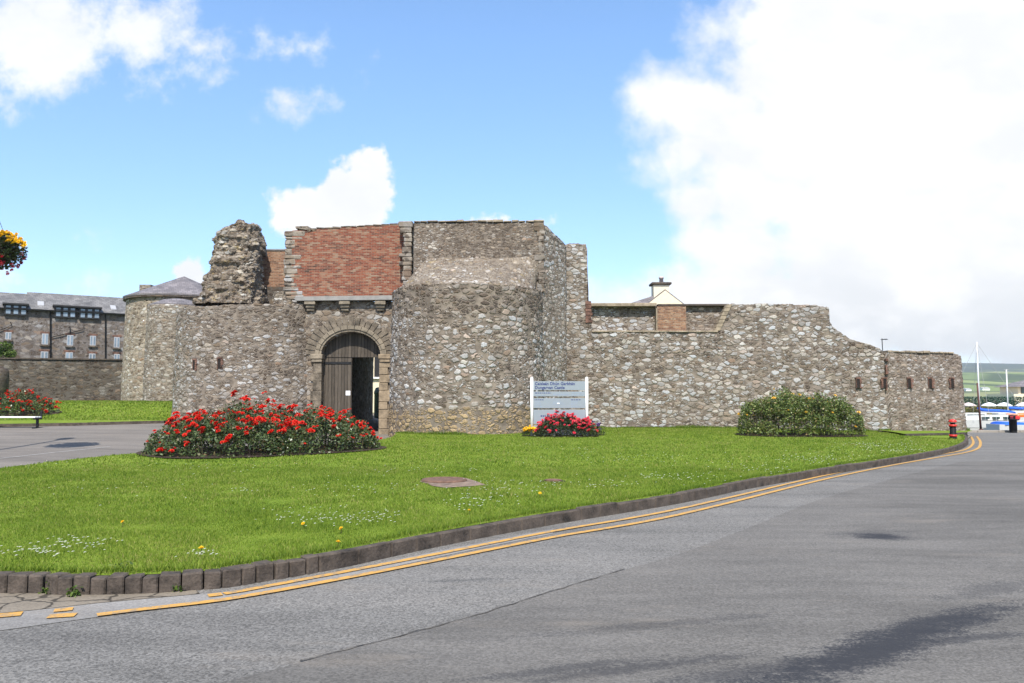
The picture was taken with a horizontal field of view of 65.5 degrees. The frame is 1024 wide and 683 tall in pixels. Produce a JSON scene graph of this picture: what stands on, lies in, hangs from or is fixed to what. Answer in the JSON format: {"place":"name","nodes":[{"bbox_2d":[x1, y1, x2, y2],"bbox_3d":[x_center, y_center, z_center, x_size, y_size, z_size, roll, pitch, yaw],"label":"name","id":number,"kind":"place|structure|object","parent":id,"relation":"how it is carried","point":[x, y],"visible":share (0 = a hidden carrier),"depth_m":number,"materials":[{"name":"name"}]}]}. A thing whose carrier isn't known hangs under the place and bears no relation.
{"place":"outdoors","nodes":[
{"label":"outdoors","id":0,"kind":"place"},
{"bbox_2d":[0,400,174,423],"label":"lawn","id":1,"kind":"structure","parent":0,"point":[12,421],"depth_m":36.39,"materials":[{"name":"green plant"}]},
{"bbox_2d":[0,366,8,396],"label":"gate pier","id":2,"kind":"structure","parent":1,"relation":"on","point":[4,379],"depth_m":51.72,"materials":[{"name":"stone"}]},
{"bbox_2d":[0,389,61,415],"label":"rose bed","id":3,"kind":"object","parent":1,"relation":"on","point":[22,407],"visible":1,"depth_m":36.35,"materials":[{"name":"plant"}]},
{"bbox_2d":[0,358,122,400],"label":"boundary wall","id":4,"kind":"structure","parent":1,"relation":"on","point":[75,379],"depth_m":55.96,"materials":[{"name":"stone"}]},
{"bbox_2d":[121,276,202,400],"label":"twin round tower","id":5,"kind":"structure","parent":1,"relation":"on","point":[148,360],"depth_m":50.34,"materials":[{"name":"grey stone"}]},
{"bbox_2d":[0,413,388,467],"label":"driveway","id":6,"kind":"structure","parent":0,"point":[21,442],"depth_m":25.30,"materials":[{"name":"grey asphalt"}]},
{"bbox_2d":[0,411,42,428],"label":"park bench","id":7,"kind":"object","parent":6,"relation":"on","point":[36,418],"visible":1,"depth_m":29.85,"materials":[{"name":"black metal"}]},
{"bbox_2d":[0,446,110,458],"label":"drain strip","id":8,"kind":"object","parent":6,"relation":"on","point":[54,452],"visible":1,"depth_m":21.46,"materials":[{"name":"grey concrete"}]},
{"bbox_2d":[0,419,175,426],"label":"kerb","id":9,"kind":"structure","parent":6,"relation":"on","point":[77,424],"depth_m":31.04,"materials":[{"name":"concrete"}]},
{"bbox_2d":[171,303,307,422],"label":"round tower","id":10,"kind":"structure","parent":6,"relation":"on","point":[251,351],"depth_m":33.98,"materials":[{"name":"stone"}]},
{"bbox_2d":[192,219,268,306],"bbox_3d":[-13.356,-3.683,37.940,3.189,4.056,2.988,0,-4,0],"label":"ruined stump","id":11,"kind":"object","parent":10,"relation":"on","point":[234,275],"visible":0.98,"depth_m":37.19,"materials":[{"name":"grey stone"}]},
{"bbox_2d":[262,249,285,304],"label":"brick wall","id":12,"kind":"structure","parent":10,"relation":"on","point":[273,271],"depth_m":38.94,"materials":[{"name":"brick"}]},
{"bbox_2d":[273,221,413,433],"bbox_3d":[-7.494,-0.028,42.223,6.237,9.634,14.970,0,-4,0],"label":"castle gatehouse","id":13,"kind":"object","parent":6,"relation":"on","point":[338,281],"visible":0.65,"depth_m":35.50,"materials":[{"name":"brick"}]},
{"bbox_2d":[323,357,351,431],"bbox_3d":[-7.814,2.406,35.566,1.303,3.397,0.105,0,-4,0],"label":"door","id":14,"kind":"structure","parent":13,"relation":"in","point":[337,390],"depth_m":35.57,"materials":[{"name":"brown wood"}]},
{"bbox_2d":[374,387,379,418],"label":"litter bin","id":15,"kind":"object","parent":6,"relation":"on","point":[376,403],"visible":0.51,"depth_m":50.60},
{"bbox_2d":[0,427,966,574],"bbox_3d":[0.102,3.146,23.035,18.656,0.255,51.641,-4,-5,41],"label":"front lawn","id":16,"kind":"structure","parent":0,"point":[275,535],"depth_m":12.87,"materials":[{"name":"green plant"}]},
{"bbox_2d":[108,560,132,569],"bbox_3d":[-3.308,1.903,6.733,0.209,0.135,0.107,2,-4,-21],"label":"weed","id":17,"kind":"object","parent":16,"relation":"on","point":[127,561],"visible":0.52,"depth_m":6.73,"materials":[{"name":"green plant"}]},
{"bbox_2d":[136,390,386,458],"bbox_3d":[-6.636,2.199,21.899,6.716,1.712,4.159,4,-5,-42],"label":"rose bed","id":18,"kind":"object","parent":16,"relation":"on","point":[272,432],"visible":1,"depth_m":20.63,"materials":[{"name":"plant"}]},
{"bbox_2d":[420,477,484,487],"bbox_3d":[-1.059,2.432,13.769,0.952,0.078,1.589,2,-4,-23],"label":"manhole cover","id":19,"kind":"object","parent":16,"relation":"on","point":[443,482],"visible":0.96,"depth_m":13.66,"materials":[{"name":"metal"}]},
{"bbox_2d":[0,442,924,556],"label":"daisies","id":20,"kind":"object","parent":16,"relation":"on","point":[410,490],"visible":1,"depth_m":11.14,"materials":[{"name":"white plant"}]},
{"bbox_2d":[388,219,566,436],"bbox_3d":[-0.829,-0.634,33.785,8.462,9.548,5.348,1,-4,-16],"label":"round bastion","id":21,"kind":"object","parent":16,"relation":"on","point":[478,327],"visible":0.94,"depth_m":31.71,"materials":[{"name":"beige stone"}]},
{"bbox_2d":[521,425,539,435],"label":"bedding flowers","id":22,"kind":"object","parent":16,"relation":"on","point":[526,429],"visible":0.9,"depth_m":29.40,"materials":[{"name":"yellow plant"}]},
{"bbox_2d":[543,479,564,482],"bbox_3d":[0.718,2.458,13.936,0.440,0.090,0.440,0,-4,0],"label":"valve cover","id":23,"kind":"object","parent":16,"relation":"on","point":[553,480],"visible":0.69,"depth_m":13.84,"materials":[{"name":"metal"}]},
{"bbox_2d":[530,377,587,435],"bbox_3d":[1.761,2.470,29.607,2.163,2.300,0.116,0,-4,0],"label":"castle sign","id":24,"kind":"object","parent":16,"relation":"on","point":[536,416],"visible":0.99,"depth_m":29.59,"materials":[{"name":"white paint"}]},
{"bbox_2d":[532,410,599,436],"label":"bedding flowers","id":25,"kind":"object","parent":16,"relation":"on","point":[576,422],"visible":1,"depth_m":29.14,"materials":[{"name":"red plant"}]},
{"bbox_2d":[581,421,605,434],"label":"bedding flowers","id":26,"kind":"object","parent":16,"relation":"on","point":[599,429],"visible":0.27,"depth_m":30.13,"materials":[{"name":"green plant"}]},
{"bbox_2d":[395,424,970,434],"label":"grass","id":27,"kind":"structure","parent":16,"relation":"on","point":[460,433],"depth_m":36.61,"materials":[{"name":"green plant"}]},
{"bbox_2d":[735,385,867,436],"bbox_3d":[11.001,2.643,30.397,4.908,1.986,2.678,0,-4,0],"label":"flowering bush","id":28,"kind":"object","parent":16,"relation":"on","point":[828,411],"visible":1,"depth_m":29.86,"materials":[{"name":"green plant"}]},
{"bbox_2d":[948,419,956,438],"bbox_3d":[15.910,3.152,28.729,0.280,0.700,0.280,0,-4,0],"label":"bollard","id":29,"kind":"object","parent":16,"relation":"on","point":[952,427],"visible":0.98,"depth_m":28.64,"materials":[{"name":"black metal"}]},
{"bbox_2d":[0,432,1023,682],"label":"road","id":30,"kind":"structure","parent":0,"point":[220,642],"depth_m":6.27,"materials":[{"name":"grey asphalt"}]},
{"bbox_2d":[38,581,50,593],"bbox_3d":[-3.793,2.001,6.536,0.166,0.153,0.117,0,-4,0],"label":"weed","id":31,"kind":"object","parent":30,"relation":"on","point":[44,590],"visible":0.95,"depth_m":6.50,"materials":[{"name":"green plant"}]},
{"bbox_2d":[0,590,199,612],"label":"apron","id":32,"kind":"object","parent":30,"relation":"on","point":[12,602],"visible":0.98,"depth_m":6.31,"materials":[{"name":"grey concrete"}]},
{"bbox_2d":[66,585,80,596],"bbox_3d":[-3.530,2.018,6.417,0.125,0.114,0.102,0,-4,0],"label":"weed","id":33,"kind":"object","parent":32,"relation":"on","point":[75,592],"visible":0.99,"depth_m":6.41,"materials":[{"name":"green plant"}]},
{"bbox_2d":[172,583,184,591],"bbox_3d":[-2.766,2.040,6.583,0.131,0.091,0.108,1,-4,-19],"label":"weed","id":34,"kind":"object","parent":30,"relation":"on","point":[176,588],"visible":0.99,"depth_m":6.56,"materials":[{"name":"green plant"}]},
{"bbox_2d":[0,529,552,629],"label":"gutter","id":35,"kind":"object","parent":30,"relation":"on","point":[30,618],"visible":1,"depth_m":6.23,"materials":[{"name":"concrete"}]},
{"bbox_2d":[0,611,22,616],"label":"yellow line","id":36,"kind":"object","parent":35,"relation":"on","point":[10,614],"visible":1,"depth_m":5.85,"materials":[{"name":"paint"}]},
{"bbox_2d":[46,612,77,617],"bbox_3d":[-3.298,2.006,5.835,0.185,0.001,0.110,1,-4,-14],"label":"yellow line","id":37,"kind":"object","parent":35,"relation":"on","point":[61,615],"visible":1,"depth_m":5.83,"materials":[{"name":"paint"}]},
{"bbox_2d":[53,607,73,611],"bbox_3d":[-3.378,2.018,5.997,0.126,0.001,0.100,2,-4,-22],"label":"yellow line","id":38,"kind":"object","parent":35,"relation":"on","point":[63,609],"visible":1,"depth_m":5.99,"materials":[{"name":"paint"}]},
{"bbox_2d":[207,592,222,596],"bbox_3d":[-2.406,2.050,6.449,0.108,0.001,0.100,2,-5,-29],"label":"yellow line","id":39,"kind":"object","parent":35,"relation":"on","point":[214,594],"visible":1,"depth_m":6.45,"materials":[{"name":"paint"}]},
{"bbox_2d":[300,569,622,660],"bbox_3d":[-0.084,2.030,6.113,0.102,0.001,3.513,-4,-5,42],"label":"road seam","id":40,"kind":"object","parent":30,"relation":"on","point":[454,620],"visible":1,"depth_m":5.63,"materials":[{"name":"grey asphalt"}]},
{"bbox_2d":[0,435,968,594],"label":"kerb","id":41,"kind":"structure","parent":30,"relation":"on","point":[86,583],"depth_m":7.59,"materials":[{"name":"stone"}]},
{"bbox_2d":[97,436,981,615],"bbox_3d":[10.604,3.255,21.568,2.250,0.264,41.686,-3,-5,38],"label":"yellow line","id":42,"kind":"object","parent":30,"relation":"on","point":[303,585],"visible":1,"depth_m":7.85,"materials":[{"name":"paint"}]},
{"bbox_2d":[222,436,974,593],"bbox_3d":[10.742,3.282,21.953,2.054,0.264,40.568,-3,-5,37],"label":"yellow line","id":43,"kind":"object","parent":30,"relation":"on","point":[355,569],"visible":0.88,"depth_m":8.65,"materials":[{"name":"paint"}]},
{"bbox_2d":[221,461,1023,682],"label":"road overlay","id":44,"kind":"object","parent":30,"relation":"on","point":[917,577],"visible":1,"depth_m":5.91,"materials":[{"name":"asphalt"}]},
{"bbox_2d":[904,432,965,435],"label":"kerb","id":45,"kind":"structure","parent":30,"relation":"on","point":[926,434],"depth_m":31.13,"materials":[{"name":"concrete"}]},
{"bbox_2d":[1008,414,1016,432],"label":"litter bin","id":46,"kind":"object","parent":30,"relation":"on","point":[1013,425],"visible":1,"depth_m":44.54,"materials":[{"name":"black paint"}]},
{"bbox_2d":[0,0,1023,363],"label":"sky","id":47,"kind":"structure","parent":0,"point":[862,161],"materials":[{"name":"blue"}]},
{"bbox_2d":[881,430,971,433],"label":"footpath","id":48,"kind":"structure","parent":0,"point":[908,432],"depth_m":33.84,"materials":[{"name":"grey concrete"}]},
{"bbox_2d":[962,363,1023,404],"bbox_3d":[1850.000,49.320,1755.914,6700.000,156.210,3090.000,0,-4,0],"label":"hills","id":49,"kind":"structure","parent":0,"point":[991,378],"depth_m":932.52,"materials":[{"name":"green plant"}]},
{"bbox_2d":[987,380,1023,407],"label":"harbour house","id":50,"kind":"structure","parent":0,"point":[1016,389],"depth_m":186.56,"materials":[{"name":"white glass"}]},
{"bbox_3d":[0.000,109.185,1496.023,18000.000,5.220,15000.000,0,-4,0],"label":"ground","id":51,"kind":"structure","parent":0,"visible":0},
{"bbox_2d":[0,341,16,357],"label":"tree","id":52,"kind":"object","parent":51,"relation":"on","point":[7,350],"visible":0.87,"depth_m":58.19,"materials":[{"name":"green plant"}]},
{"bbox_2d":[0,292,125,358],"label":"barracks building","id":53,"kind":"structure","parent":51,"relation":"on","point":[41,325],"depth_m":62.65,"materials":[{"name":"stone"}]},
{"bbox_2d":[4,330,12,340],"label":"window","id":54,"kind":"structure","parent":53,"relation":"in","point":[7,332],"depth_m":60.36,"materials":[{"name":"white glass"}]},
{"bbox_2d":[39,349,49,357],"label":"window","id":55,"kind":"structure","parent":53,"relation":"in","point":[44,352],"depth_m":61.58,"materials":[{"name":"white glass"}]},
{"bbox_2d":[40,331,49,345],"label":"window","id":56,"kind":"structure","parent":53,"relation":"in","point":[44,334],"depth_m":61.65,"materials":[{"name":"white glass"}]},
{"bbox_2d":[64,350,74,357],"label":"window","id":57,"kind":"structure","parent":53,"relation":"in","point":[69,353],"depth_m":62.49,"materials":[{"name":"white glass"}]},
{"bbox_2d":[65,333,74,346],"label":"window","id":58,"kind":"structure","parent":53,"relation":"in","point":[69,336],"depth_m":62.56,"materials":[{"name":"white glass"}]},
{"bbox_2d":[87,351,96,358],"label":"window","id":59,"kind":"structure","parent":53,"relation":"in","point":[91,354],"depth_m":63.35,"materials":[{"name":"white glass"}]},
{"bbox_2d":[88,334,97,346],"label":"window","id":60,"kind":"structure","parent":53,"relation":"in","point":[92,336],"depth_m":63.43,"materials":[{"name":"white glass"}]},
{"bbox_2d":[112,335,121,348],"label":"window","id":61,"kind":"structure","parent":53,"relation":"in","point":[116,337],"depth_m":64.35,"materials":[{"name":"white glass"}]},
{"bbox_2d":[112,352,121,358],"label":"window","id":62,"kind":"structure","parent":53,"relation":"in","point":[116,354],"depth_m":64.31,"materials":[{"name":"white glass"}]},
{"bbox_2d":[373,357,379,412],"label":"rendered house","id":63,"kind":"structure","parent":51,"relation":"on","point":[376,373],"depth_m":55.92,"materials":[{"name":"white paint"}]},
{"bbox_2d":[373,357,379,378],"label":"window","id":64,"kind":"structure","parent":63,"relation":"in","point":[376,361],"depth_m":55.90,"materials":[{"name":"white paint"}]},
{"bbox_2d":[632,276,683,303],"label":"cottage","id":65,"kind":"structure","parent":51,"relation":"on","point":[660,294],"depth_m":47.43,"materials":[{"name":"white paint"}]},
{"bbox_2d":[565,243,967,435],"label":"curtain wall","id":66,"kind":"structure","parent":51,"relation":"on","point":[657,365],"depth_m":37.05,"materials":[{"name":"beige stone"}]},
{"bbox_2d":[964,402,976,406],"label":"parasol","id":67,"kind":"object","parent":51,"relation":"on","point":[968,404],"visible":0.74,"depth_m":154.69,"materials":[{"name":"white fabric"}]},
{"bbox_2d":[976,383,982,429],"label":"quay pole","id":68,"kind":"object","parent":51,"relation":"on","point":[980,423],"visible":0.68,"depth_m":46.65,"materials":[{"name":"metal"}]},
{"bbox_2d":[981,402,996,405],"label":"parasol","id":69,"kind":"object","parent":51,"relation":"on","point":[989,404],"visible":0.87,"depth_m":154.82,"materials":[{"name":"white fabric"}]},
{"bbox_2d":[964,396,1023,407],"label":"hedge","id":70,"kind":"object","parent":51,"relation":"on","point":[982,401],"visible":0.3,"depth_m":164.28,"materials":[{"name":"green plant"}]},
{"bbox_2d":[997,402,1011,405],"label":"parasol","id":71,"kind":"object","parent":51,"relation":"on","point":[1003,404],"visible":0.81,"depth_m":154.82,"materials":[{"name":"white fabric"}]},
{"bbox_3d":[-13.872,-1.172,20.133,1.544,8.411,0.480,0,-4,0],"label":"lamp post","id":72,"kind":"object","parent":51,"relation":"on","visible":0},
{"bbox_2d":[0,223,27,274],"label":"hanging basket","id":73,"kind":"object","parent":72,"relation":"hanging from","point":[10,249],"visible":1,"depth_m":20.15,"materials":[{"name":"plant"}]},
{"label":"quay wall","id":74,"kind":"structure","parent":51,"relation":"on","visible":0},
{"bbox_2d":[969,430,1023,431],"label":"quay edge","id":75,"kind":"object","parent":74,"relation":"on","point":[994,431],"visible":0.13,"depth_m":45.10,"materials":[{"name":"concrete"}]},
{"label":"water","id":76,"kind":"structure","parent":0,"visible":0},
{"bbox_2d":[965,413,986,414],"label":"cabin cruiser","id":77,"kind":"object","parent":76,"relation":"on","point":[975,414],"visible":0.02,"depth_m":73.91,"materials":[{"name":"white plastic"}]},
{"bbox_2d":[965,342,1023,429],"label":"sailing boat","id":78,"kind":"object","parent":76,"relation":"on","point":[972,421],"visible":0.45,"depth_m":61.24,"materials":[{"name":"white plastic"}]},
{"bbox_2d":[986,416,1023,429],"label":"motor boat","id":79,"kind":"object","parent":76,"relation":"on","point":[998,425],"visible":0.34,"depth_m":54.19,"materials":[{"name":"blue plastic"}]},
{"bbox_2d":[992,370,1023,414],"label":"sailing boat","id":80,"kind":"object","parent":76,"relation":"on","point":[1018,408],"visible":0.15,"depth_m":83.63,"materials":[{"name":"white plastic"}]},
{"bbox_2d":[1006,413,1023,419],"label":"dinghy","id":81,"kind":"object","parent":76,"relation":"on","point":[1021,415],"visible":0.06,"depth_m":71.53,"materials":[{"name":"orange paint"}]},
{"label":"far bank","id":82,"kind":"structure","parent":0,"visible":0},
{"bbox_2d":[965,406,1023,412],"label":"scrub","id":83,"kind":"object","parent":82,"relation":"on","point":[970,409],"visible":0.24,"depth_m":147.12,"materials":[{"name":"green plant"}]}
]}

